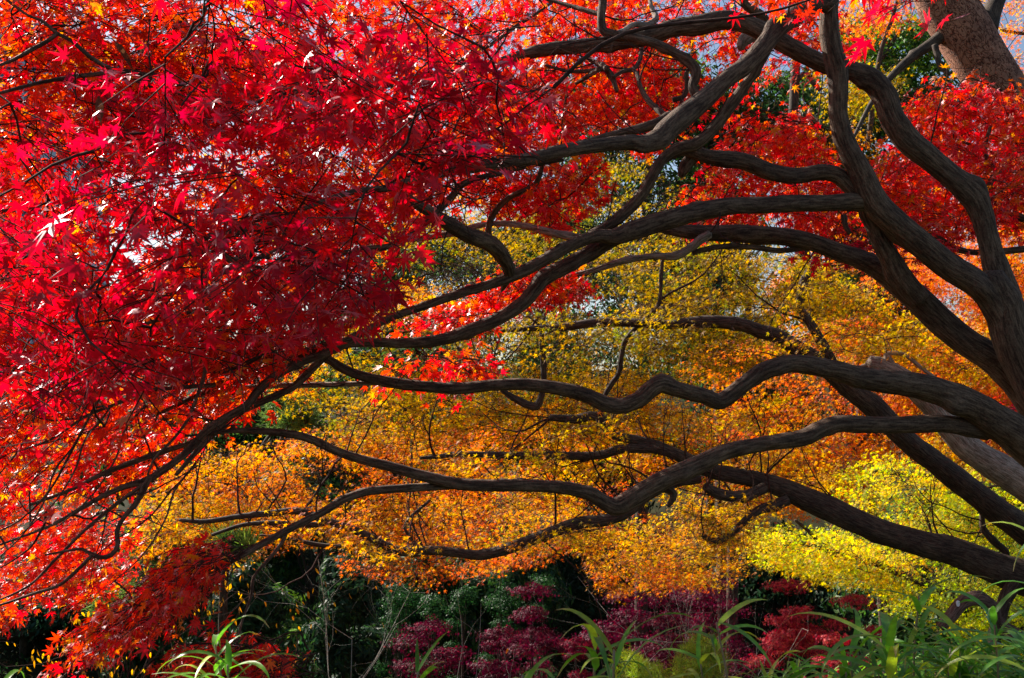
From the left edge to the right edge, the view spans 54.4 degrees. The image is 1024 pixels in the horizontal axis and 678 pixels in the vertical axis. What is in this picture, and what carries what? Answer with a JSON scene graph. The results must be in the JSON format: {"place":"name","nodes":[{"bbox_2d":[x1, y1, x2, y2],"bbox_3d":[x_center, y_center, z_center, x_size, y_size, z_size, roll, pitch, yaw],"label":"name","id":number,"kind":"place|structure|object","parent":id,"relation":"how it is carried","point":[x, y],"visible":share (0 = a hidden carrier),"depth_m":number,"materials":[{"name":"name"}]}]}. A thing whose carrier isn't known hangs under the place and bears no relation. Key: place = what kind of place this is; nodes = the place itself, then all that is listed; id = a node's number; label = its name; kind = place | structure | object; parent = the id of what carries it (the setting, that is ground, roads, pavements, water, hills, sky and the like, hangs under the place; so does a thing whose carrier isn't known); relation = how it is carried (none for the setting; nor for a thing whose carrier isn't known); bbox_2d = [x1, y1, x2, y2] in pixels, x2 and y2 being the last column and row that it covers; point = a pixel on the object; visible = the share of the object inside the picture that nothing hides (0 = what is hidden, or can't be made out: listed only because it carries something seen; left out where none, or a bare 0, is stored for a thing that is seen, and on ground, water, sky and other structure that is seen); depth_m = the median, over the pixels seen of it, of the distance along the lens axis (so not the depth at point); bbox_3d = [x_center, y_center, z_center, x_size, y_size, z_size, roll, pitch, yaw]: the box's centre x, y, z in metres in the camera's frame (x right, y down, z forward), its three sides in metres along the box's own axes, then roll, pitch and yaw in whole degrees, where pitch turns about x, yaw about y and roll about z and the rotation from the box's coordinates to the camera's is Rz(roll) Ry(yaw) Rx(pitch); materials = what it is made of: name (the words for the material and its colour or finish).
{"place":"outdoors","nodes":[
{"label":"outdoors","id":0,"kind":"place"},
{"bbox_2d":[0,367,1023,677],"bbox_3d":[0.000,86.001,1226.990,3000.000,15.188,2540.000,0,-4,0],"label":"ground","id":1,"kind":"structure","parent":0,"point":[560,661],"depth_m":30.00,"materials":[{"name":"soil"}]},
{"bbox_2d":[4,669,24,677],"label":"bamboo plant","id":2,"kind":"object","parent":1,"relation":"on","point":[10,674],"visible":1,"depth_m":1.63,"materials":[{"name":"green plant"}]},
{"bbox_2d":[0,568,106,658],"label":"evergreen tree","id":3,"kind":"object","parent":1,"relation":"on","point":[42,619],"visible":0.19,"depth_m":26.08,"materials":[{"name":"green plant"}]},
{"bbox_2d":[45,392,211,521],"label":"forest tree","id":4,"kind":"object","parent":1,"relation":"on","point":[109,487],"visible":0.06,"depth_m":34.55,"materials":[{"name":"plant"}]},
{"bbox_2d":[62,554,202,598],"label":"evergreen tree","id":5,"kind":"object","parent":1,"relation":"on","point":[117,569],"visible":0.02,"depth_m":30.14,"materials":[{"name":"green plant"}]},
{"bbox_2d":[97,587,192,677],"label":"evergreen tree","id":6,"kind":"object","parent":1,"relation":"on","point":[137,662],"visible":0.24,"depth_m":18.36,"materials":[{"name":"green plant"}]},
{"bbox_2d":[0,473,376,677],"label":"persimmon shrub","id":7,"kind":"object","parent":1,"relation":"on","point":[207,614],"visible":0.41,"depth_m":10.15,"materials":[{"name":"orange plant"}]},
{"bbox_2d":[95,500,299,669],"bbox_3d":[-7.841,6.698,25.460,4.855,5.309,4.268,0,-4,0],"label":"tree","id":8,"kind":"object","parent":1,"relation":"on","point":[193,640],"visible":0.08,"depth_m":24.30,"materials":[{"name":"green plant"}]},
{"bbox_2d":[80,374,329,677],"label":"tree","id":9,"kind":"object","parent":1,"relation":"on","point":[244,536],"visible":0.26,"depth_m":12.18,"materials":[{"name":"green plant"}]},
{"bbox_2d":[155,614,268,677],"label":"bamboo plant","id":10,"kind":"object","parent":1,"relation":"on","point":[218,666],"visible":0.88,"depth_m":2.29,"materials":[{"name":"green plant"}]},
{"bbox_2d":[155,640,302,677],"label":"bamboo plant","id":11,"kind":"object","parent":1,"relation":"on","point":[228,666],"visible":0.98,"depth_m":2.20,"materials":[{"name":"green plant"}]},
{"bbox_2d":[204,560,295,666],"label":"evergreen tree","id":12,"kind":"object","parent":1,"relation":"on","point":[259,608],"visible":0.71,"depth_m":16.63,"materials":[{"name":"green plant"}]},
{"bbox_2d":[178,360,375,507],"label":"forest tree","id":13,"kind":"object","parent":1,"relation":"on","point":[239,438],"visible":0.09,"depth_m":31.98,"materials":[{"name":"orange plant"}]},
{"bbox_2d":[233,582,332,677],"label":"evergreen tree","id":14,"kind":"object","parent":1,"relation":"on","point":[296,623],"visible":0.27,"depth_m":21.92,"materials":[{"name":"green plant"}]},
{"bbox_2d":[241,432,391,662],"bbox_3d":[-5.495,5.642,26.704,4.928,6.364,4.338,0,-4,0],"label":"tree","id":15,"kind":"object","parent":1,"relation":"on","point":[288,566],"visible":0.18,"depth_m":26.39,"materials":[{"name":"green plant"}]},
{"bbox_2d":[298,551,391,677],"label":"evergreen tree","id":16,"kind":"object","parent":1,"relation":"on","point":[366,647],"visible":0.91,"depth_m":18.28,"materials":[{"name":"green plant"}]},
{"bbox_2d":[315,538,470,677],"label":"evergreen tree","id":17,"kind":"object","parent":1,"relation":"on","point":[413,619],"visible":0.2,"depth_m":23.58,"materials":[{"name":"green plant"}]},
{"bbox_2d":[368,579,432,677],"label":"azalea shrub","id":18,"kind":"object","parent":1,"relation":"on","point":[401,600],"visible":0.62,"depth_m":20.68,"materials":[{"name":"green plant"}]},
{"bbox_2d":[284,227,519,542],"bbox_3d":[-3.822,2.096,32.114,8.034,11.684,8.326,-1,-4,19],"label":"forest tree","id":19,"kind":"object","parent":1,"relation":"on","point":[372,354],"visible":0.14,"depth_m":31.03,"materials":[{"name":"plant"}]},
{"bbox_2d":[386,632,446,677],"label":"bamboo plant","id":20,"kind":"object","parent":1,"relation":"on","point":[418,666],"visible":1,"depth_m":2.41,"materials":[{"name":"green plant"}]},
{"bbox_2d":[175,470,666,677],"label":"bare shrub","id":21,"kind":"object","parent":1,"relation":"on","point":[327,650],"visible":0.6,"depth_m":11.07,"materials":[{"name":"brown plant"}]},
{"bbox_2d":[404,591,450,677],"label":"azalea shrub","id":22,"kind":"object","parent":1,"relation":"on","point":[435,601],"visible":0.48,"depth_m":19.64,"materials":[{"name":"green plant"}]},
{"bbox_2d":[380,614,476,677],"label":"maple shrub","id":23,"kind":"object","parent":1,"relation":"on","point":[450,662],"visible":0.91,"depth_m":16.67,"materials":[{"name":"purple plant"}]},
{"bbox_2d":[440,564,477,677],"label":"azalea shrub","id":24,"kind":"object","parent":1,"relation":"on","point":[463,594],"visible":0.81,"depth_m":20.61,"materials":[{"name":"green plant"}]},
{"bbox_2d":[415,512,574,662],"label":"evergreen tree","id":25,"kind":"object","parent":1,"relation":"on","point":[482,591],"visible":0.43,"depth_m":24.51,"materials":[{"name":"green plant"}]},
{"bbox_2d":[466,623,530,677],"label":"maple shrub","id":26,"kind":"object","parent":1,"relation":"on","point":[497,646],"visible":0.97,"depth_m":14.14,"materials":[{"name":"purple plant"}]},
{"bbox_2d":[473,565,526,677],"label":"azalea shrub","id":27,"kind":"object","parent":1,"relation":"on","point":[504,606],"visible":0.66,"depth_m":21.69,"materials":[{"name":"green plant"}]},
{"bbox_2d":[0,0,1023,677],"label":"maple tree","id":28,"kind":"object","parent":1,"relation":"on","point":[204,290],"visible":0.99,"depth_m":4.20,"materials":[{"name":"red plant"}]},
{"bbox_2d":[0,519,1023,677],"bbox_3d":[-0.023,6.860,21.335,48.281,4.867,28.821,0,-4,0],"label":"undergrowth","id":29,"kind":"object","parent":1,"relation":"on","point":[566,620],"visible":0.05,"depth_m":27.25,"materials":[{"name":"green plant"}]},
{"bbox_2d":[485,579,575,677],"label":"maple shrub","id":30,"kind":"object","parent":1,"relation":"on","point":[530,612],"visible":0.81,"depth_m":16.65,"materials":[{"name":"purple plant"}]},
{"bbox_2d":[512,572,557,677],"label":"azalea shrub","id":31,"kind":"object","parent":1,"relation":"on","point":[543,605],"visible":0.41,"depth_m":21.68,"materials":[{"name":"green plant"}]},
{"bbox_2d":[514,653,579,677],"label":"bamboo plant","id":32,"kind":"object","parent":1,"relation":"on","point":[529,673],"visible":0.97,"depth_m":1.93,"materials":[{"name":"green plant"}]},
{"bbox_2d":[465,189,662,565],"bbox_3d":[1.662,1.420,33.760,6.439,12.829,7.803,0,-4,0],"label":"tree","id":33,"kind":"object","parent":1,"relation":"on","point":[650,505],"visible":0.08,"depth_m":31.80,"materials":[{"name":"orange plant"}]},
{"bbox_2d":[124,137,1023,654],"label":"maple tree","id":34,"kind":"object","parent":1,"relation":"on","point":[992,507],"visible":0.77,"depth_m":9.93,"materials":[{"name":"orange plant"}]},
{"bbox_2d":[554,636,598,677],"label":"maple shrub","id":35,"kind":"object","parent":1,"relation":"on","point":[572,643],"visible":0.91,"depth_m":13.24,"materials":[{"name":"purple plant"}]},
{"bbox_2d":[557,623,661,677],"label":"bamboo plant","id":36,"kind":"object","parent":1,"relation":"on","point":[595,638],"visible":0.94,"depth_m":1.78,"materials":[{"name":"green plant"}]},
{"bbox_2d":[566,585,662,677],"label":"maple shrub","id":37,"kind":"object","parent":1,"relation":"on","point":[614,637],"visible":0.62,"depth_m":17.77,"materials":[{"name":"purple plant"}]},
{"bbox_2d":[557,608,692,677],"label":"bamboo plant","id":38,"kind":"object","parent":1,"relation":"on","point":[616,656],"visible":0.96,"depth_m":1.76,"materials":[{"name":"green plant"}]},
{"bbox_2d":[547,517,715,628],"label":"evergreen tree","id":39,"kind":"object","parent":1,"relation":"on","point":[570,573],"visible":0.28,"depth_m":26.68,"materials":[{"name":"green plant"}]},
{"bbox_2d":[606,642,666,677],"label":"bush","id":40,"kind":"object","parent":1,"relation":"on","point":[632,669],"visible":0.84,"depth_m":7.35,"materials":[{"name":"green plant"}]},
{"bbox_2d":[367,63,914,658],"bbox_3d":[2.915,1.486,19.791,12.131,14.915,5.351,0,-4,0],"label":"tree","id":41,"kind":"object","parent":1,"relation":"on","point":[609,275],"visible":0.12,"depth_m":19.83,"materials":[{"name":"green plant"}]},
{"bbox_2d":[639,658,671,677],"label":"bush","id":42,"kind":"object","parent":1,"relation":"on","point":[657,666],"visible":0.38,"depth_m":8.90,"materials":[{"name":"green plant"}]},
{"bbox_2d":[393,0,921,673],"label":"tree","id":43,"kind":"object","parent":1,"relation":"on","point":[793,94],"visible":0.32,"depth_m":19.33,"materials":[{"name":"red plant"}]},
{"bbox_2d":[622,609,692,676],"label":"maple shrub","id":44,"kind":"object","parent":1,"relation":"on","point":[666,654],"visible":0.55,"depth_m":14.70,"materials":[{"name":"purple plant"}]},
{"bbox_2d":[620,550,722,677],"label":"maple shrub","id":45,"kind":"object","parent":1,"relation":"on","point":[668,600],"visible":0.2,"depth_m":21.49,"materials":[{"name":"purple plant"}]},
{"bbox_2d":[336,193,1023,563],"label":"maple tree","id":46,"kind":"object","parent":1,"relation":"on","point":[958,307],"visible":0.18,"depth_m":15.46,"materials":[{"name":"orange plant"}]},
{"bbox_2d":[514,361,864,677],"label":"bare shrub","id":47,"kind":"object","parent":1,"relation":"on","point":[690,611],"visible":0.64,"depth_m":13.60,"materials":[{"name":"brown plant"}]},
{"bbox_2d":[665,628,733,677],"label":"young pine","id":48,"kind":"object","parent":1,"relation":"on","point":[685,664],"visible":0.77,"depth_m":8.30,"materials":[{"name":"green plant"}]},
{"bbox_2d":[658,621,751,677],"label":"bamboo plant","id":49,"kind":"object","parent":1,"relation":"on","point":[699,658],"visible":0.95,"depth_m":2.62,"materials":[{"name":"green plant"}]},
{"bbox_2d":[574,169,847,556],"bbox_3d":[6.521,0.751,34.481,9.524,14.116,7.115,0,-4,0],"label":"tree","id":50,"kind":"object","parent":1,"relation":"on","point":[703,407],"visible":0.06,"depth_m":32.55,"materials":[{"name":"plant"}]},
{"bbox_2d":[668,572,760,677],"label":"maple shrub","id":51,"kind":"object","parent":1,"relation":"on","point":[711,595],"visible":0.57,"depth_m":18.62,"materials":[{"name":"purple plant"}]},
{"bbox_2d":[669,599,773,677],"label":"bamboo plant","id":52,"kind":"object","parent":1,"relation":"on","point":[726,616],"visible":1,"depth_m":2.50,"materials":[{"name":"green plant"}]},
{"bbox_2d":[529,2,964,675],"bbox_3d":[5.756,0.285,23.069,10.931,17.116,4.486,0,-4,0],"label":"tree","id":53,"kind":"object","parent":1,"relation":"on","point":[905,40],"visible":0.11,"depth_m":22.59,"materials":[{"name":"green plant"}]},
{"bbox_2d":[628,268,871,677],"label":"tree","id":54,"kind":"object","parent":1,"relation":"on","point":[734,590],"visible":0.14,"depth_m":18.95,"materials":[{"name":"green plant"}]},
{"bbox_2d":[746,668,788,677],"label":"bamboo plant","id":55,"kind":"object","parent":1,"relation":"on","point":[770,676],"visible":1,"depth_m":2.42,"materials":[{"name":"green plant"}]},
{"bbox_2d":[671,520,875,631],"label":"evergreen tree","id":56,"kind":"object","parent":1,"relation":"on","point":[753,582],"visible":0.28,"depth_m":26.57,"materials":[{"name":"yellow plant"}]},
{"bbox_2d":[730,650,822,677],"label":"bamboo plant","id":57,"kind":"object","parent":1,"relation":"on","point":[773,667],"visible":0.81,"depth_m":2.91,"materials":[{"name":"green plant"}]},
{"bbox_2d":[740,576,834,677],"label":"maple shrub","id":58,"kind":"object","parent":1,"relation":"on","point":[784,643],"visible":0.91,"depth_m":15.68,"materials":[{"name":"red plant"}]},
{"bbox_2d":[766,654,831,677],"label":"bamboo plant","id":59,"kind":"object","parent":1,"relation":"on","point":[793,665],"visible":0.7,"depth_m":2.79,"materials":[{"name":"green plant"}]},
{"bbox_2d":[788,667,820,677],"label":"bamboo plant","id":60,"kind":"object","parent":1,"relation":"on","point":[795,674],"visible":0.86,"depth_m":2.37,"materials":[{"name":"green plant"}]},
{"bbox_2d":[786,651,861,677],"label":"bamboo plant","id":61,"kind":"object","parent":1,"relation":"on","point":[810,664],"visible":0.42,"depth_m":3.60,"materials":[{"name":"green plant"}]},
{"bbox_2d":[787,636,870,677],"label":"bamboo plant","id":62,"kind":"object","parent":1,"relation":"on","point":[844,662],"visible":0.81,"depth_m":2.59,"materials":[{"name":"green plant"}]},
{"bbox_2d":[803,630,862,677],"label":"maple shrub","id":63,"kind":"object","parent":1,"relation":"on","point":[828,638],"visible":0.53,"depth_m":12.71,"materials":[{"name":"red plant"}]},
{"bbox_2d":[811,661,863,675],"bbox_3d":[0.976,1.373,2.950,0.215,0.839,0.237,2,-4,-25],"label":"bamboo plant","id":64,"kind":"object","parent":1,"relation":"on","point":[841,672],"visible":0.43,"depth_m":2.98,"materials":[{"name":"green plant"}]},
{"bbox_2d":[814,591,884,676],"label":"maple shrub","id":65,"kind":"object","parent":1,"relation":"on","point":[856,601],"visible":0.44,"depth_m":15.30,"materials":[{"name":"red plant"}]},
{"bbox_2d":[796,606,902,677],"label":"bamboo plant","id":66,"kind":"object","parent":1,"relation":"on","point":[854,641],"visible":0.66,"depth_m":2.62,"materials":[{"name":"green plant"}]},
{"bbox_2d":[823,631,915,677],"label":"bamboo plant","id":67,"kind":"object","parent":1,"relation":"on","point":[873,661],"visible":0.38,"depth_m":2.80,"materials":[{"name":"green plant"}]},
{"bbox_2d":[735,413,1023,654],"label":"maple tree","id":68,"kind":"object","parent":1,"relation":"on","point":[861,556],"visible":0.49,"depth_m":11.76,"materials":[{"name":"yellow plant"}]},
{"bbox_2d":[815,648,945,677],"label":"bamboo plant","id":69,"kind":"object","parent":1,"relation":"on","point":[859,661],"visible":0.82,"depth_m":2.35,"materials":[{"name":"green plant"}]},
{"bbox_2d":[762,222,1003,510],"bbox_3d":[13.184,1.014,35.801,7.800,12.414,7.733,3,-5,-37],"label":"tree","id":70,"kind":"object","parent":1,"relation":"on","point":[906,409],"visible":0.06,"depth_m":34.71,"materials":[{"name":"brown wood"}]},
{"bbox_2d":[791,611,996,677],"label":"bamboo plant","id":71,"kind":"object","parent":1,"relation":"on","point":[887,649],"visible":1,"depth_m":2.28,"materials":[{"name":"green plant"}]},
{"bbox_2d":[854,634,940,676],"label":"bamboo plant","id":72,"kind":"object","parent":1,"relation":"on","point":[906,670],"visible":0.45,"depth_m":2.70,"materials":[{"name":"green plant"}]},
{"bbox_2d":[860,647,941,675],"bbox_3d":[1.237,1.344,2.950,0.356,0.884,0.292,0,-4,0],"label":"bamboo plant","id":73,"kind":"object","parent":1,"relation":"on","point":[909,658],"visible":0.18,"depth_m":3.00,"materials":[{"name":"green plant"}]},
{"bbox_2d":[870,632,952,675],"bbox_3d":[1.197,1.319,2.834,0.331,0.918,0.292,-1,-4,17],"label":"bamboo plant","id":74,"kind":"object","parent":1,"relation":"on","point":[929,654],"visible":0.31,"depth_m":2.87,"materials":[{"name":"green plant"}]},
{"bbox_2d":[810,469,1023,666],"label":"evergreen tree","id":75,"kind":"object","parent":1,"relation":"on","point":[874,621],"visible":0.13,"depth_m":21.44,"materials":[{"name":"yellow plant"}]},
{"bbox_2d":[896,643,943,677],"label":"bamboo plant","id":76,"kind":"object","parent":1,"relation":"on","point":[923,667],"visible":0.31,"depth_m":2.63,"materials":[{"name":"green plant"}]},
{"bbox_2d":[895,639,947,676],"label":"bamboo plant","id":77,"kind":"object","parent":1,"relation":"on","point":[917,653],"visible":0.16,"depth_m":3.24,"materials":[{"name":"green plant"}]},
{"bbox_2d":[854,575,994,675],"bbox_3d":[1.070,1.185,2.558,0.359,1.130,0.252,-1,-4,20],"label":"bamboo plant","id":78,"kind":"object","parent":1,"relation":"on","point":[919,603],"visible":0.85,"depth_m":2.59,"materials":[{"name":"green plant"}]},
{"bbox_2d":[898,651,954,677],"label":"bamboo plant","id":79,"kind":"object","parent":1,"relation":"on","point":[917,672],"visible":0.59,"depth_m":2.46,"materials":[{"name":"green plant"}]},
{"bbox_2d":[841,313,1023,503],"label":"maple tree","id":80,"kind":"object","parent":1,"relation":"on","point":[1003,471],"visible":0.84,"depth_m":8.40,"materials":[{"name":"brown plant"}]},
{"bbox_2d":[854,0,1023,184],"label":"pine tree","id":81,"kind":"object","parent":1,"relation":"on","point":[972,38],"visible":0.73,"depth_m":13.70,"materials":[{"name":"brown plant"}]},
{"bbox_2d":[879,616,1001,676],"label":"bamboo plant","id":82,"kind":"object","parent":1,"relation":"on","point":[938,660],"visible":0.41,"depth_m":2.50,"materials":[{"name":"green plant"}]},
{"bbox_2d":[898,656,988,676],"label":"bamboo plant","id":83,"kind":"object","parent":1,"relation":"on","point":[943,657],"visible":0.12,"depth_m":3.16,"materials":[{"name":"green plant"}]},
{"bbox_2d":[889,253,1023,477],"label":"forest tree","id":84,"kind":"object","parent":1,"relation":"on","point":[993,382],"visible":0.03,"depth_m":37.32,"materials":[{"name":"orange plant"}]},
{"bbox_2d":[894,627,1023,677],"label":"bamboo plant","id":85,"kind":"object","parent":1,"relation":"on","point":[965,669],"visible":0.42,"depth_m":2.45,"materials":[{"name":"green plant"}]},
{"bbox_2d":[926,643,993,675],"bbox_3d":[1.255,1.287,2.715,0.220,0.956,0.316,0,-4,0],"label":"bamboo plant","id":86,"kind":"object","parent":1,"relation":"on","point":[968,651],"visible":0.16,"depth_m":2.73,"materials":[{"name":"green plant"}]},
{"bbox_2d":[903,634,1023,677],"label":"bamboo plant","id":87,"kind":"object","parent":1,"relation":"on","point":[951,669],"visible":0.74,"depth_m":2.42,"materials":[{"name":"green plant"}]},
{"bbox_2d":[903,631,1023,677],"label":"bamboo plant","id":88,"kind":"object","parent":1,"relation":"on","point":[959,668],"visible":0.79,"depth_m":2.43,"materials":[{"name":"green plant"}]},
{"bbox_2d":[941,626,987,670],"bbox_3d":[1.537,1.427,3.248,0.235,0.919,0.232,0,-4,0],"label":"bamboo plant","id":89,"kind":"object","parent":1,"relation":"on","point":[952,635],"visible":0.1,"depth_m":3.33,"materials":[{"name":"green plant"}]},
{"bbox_2d":[918,663,1016,677],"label":"bamboo plant","id":90,"kind":"object","parent":1,"relation":"on","point":[962,671],"visible":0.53,"depth_m":2.45,"materials":[{"name":"green plant"}]},
{"bbox_2d":[922,627,1019,677],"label":"bamboo plant","id":91,"kind":"object","parent":1,"relation":"on","point":[989,650],"visible":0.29,"depth_m":2.53,"materials":[{"name":"green plant"}]},
{"bbox_2d":[921,655,1023,675],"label":"bamboo plant","id":92,"kind":"object","parent":1,"relation":"on","point":[988,669],"visible":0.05,"depth_m":2.62,"materials":[{"name":"green plant"}]},
{"bbox_2d":[926,588,1023,677],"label":"bamboo plant","id":93,"kind":"object","parent":1,"relation":"on","point":[991,613],"visible":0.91,"depth_m":2.40,"materials":[{"name":"green plant"}]},
{"bbox_2d":[935,630,1023,677],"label":"bamboo plant","id":94,"kind":"object","parent":1,"relation":"on","point":[1018,638],"visible":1,"depth_m":2.23,"materials":[{"name":"green plant"}]},
{"bbox_2d":[965,648,1023,677],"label":"bamboo plant","id":95,"kind":"object","parent":1,"relation":"on","point":[1010,658],"visible":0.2,"depth_m":2.53,"materials":[{"name":"green plant"}]},
{"bbox_2d":[972,602,1023,651],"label":"bamboo plant","id":96,"kind":"object","parent":1,"relation":"on","point":[1017,608],"visible":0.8,"depth_m":2.35,"materials":[{"name":"green plant"}]},
{"bbox_2d":[978,642,1023,677],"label":"bamboo plant","id":97,"kind":"object","parent":1,"relation":"on","point":[1013,650],"visible":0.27,"depth_m":2.52,"materials":[{"name":"green plant"}]},
{"bbox_2d":[979,508,1023,595],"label":"bamboo plant","id":98,"kind":"object","parent":1,"relation":"on","point":[1021,527],"visible":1,"depth_m":2.23,"materials":[{"name":"green plant"}]},
{"bbox_2d":[980,0,1023,198],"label":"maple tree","id":99,"kind":"object","parent":1,"relation":"on","point":[1017,32],"visible":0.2,"depth_m":19.31,"materials":[{"name":"red plant"}]},
{"bbox_2d":[0,0,1023,370],"label":"sky","id":100,"kind":"structure","parent":0,"point":[1018,46],"materials":[{"name":"white"}]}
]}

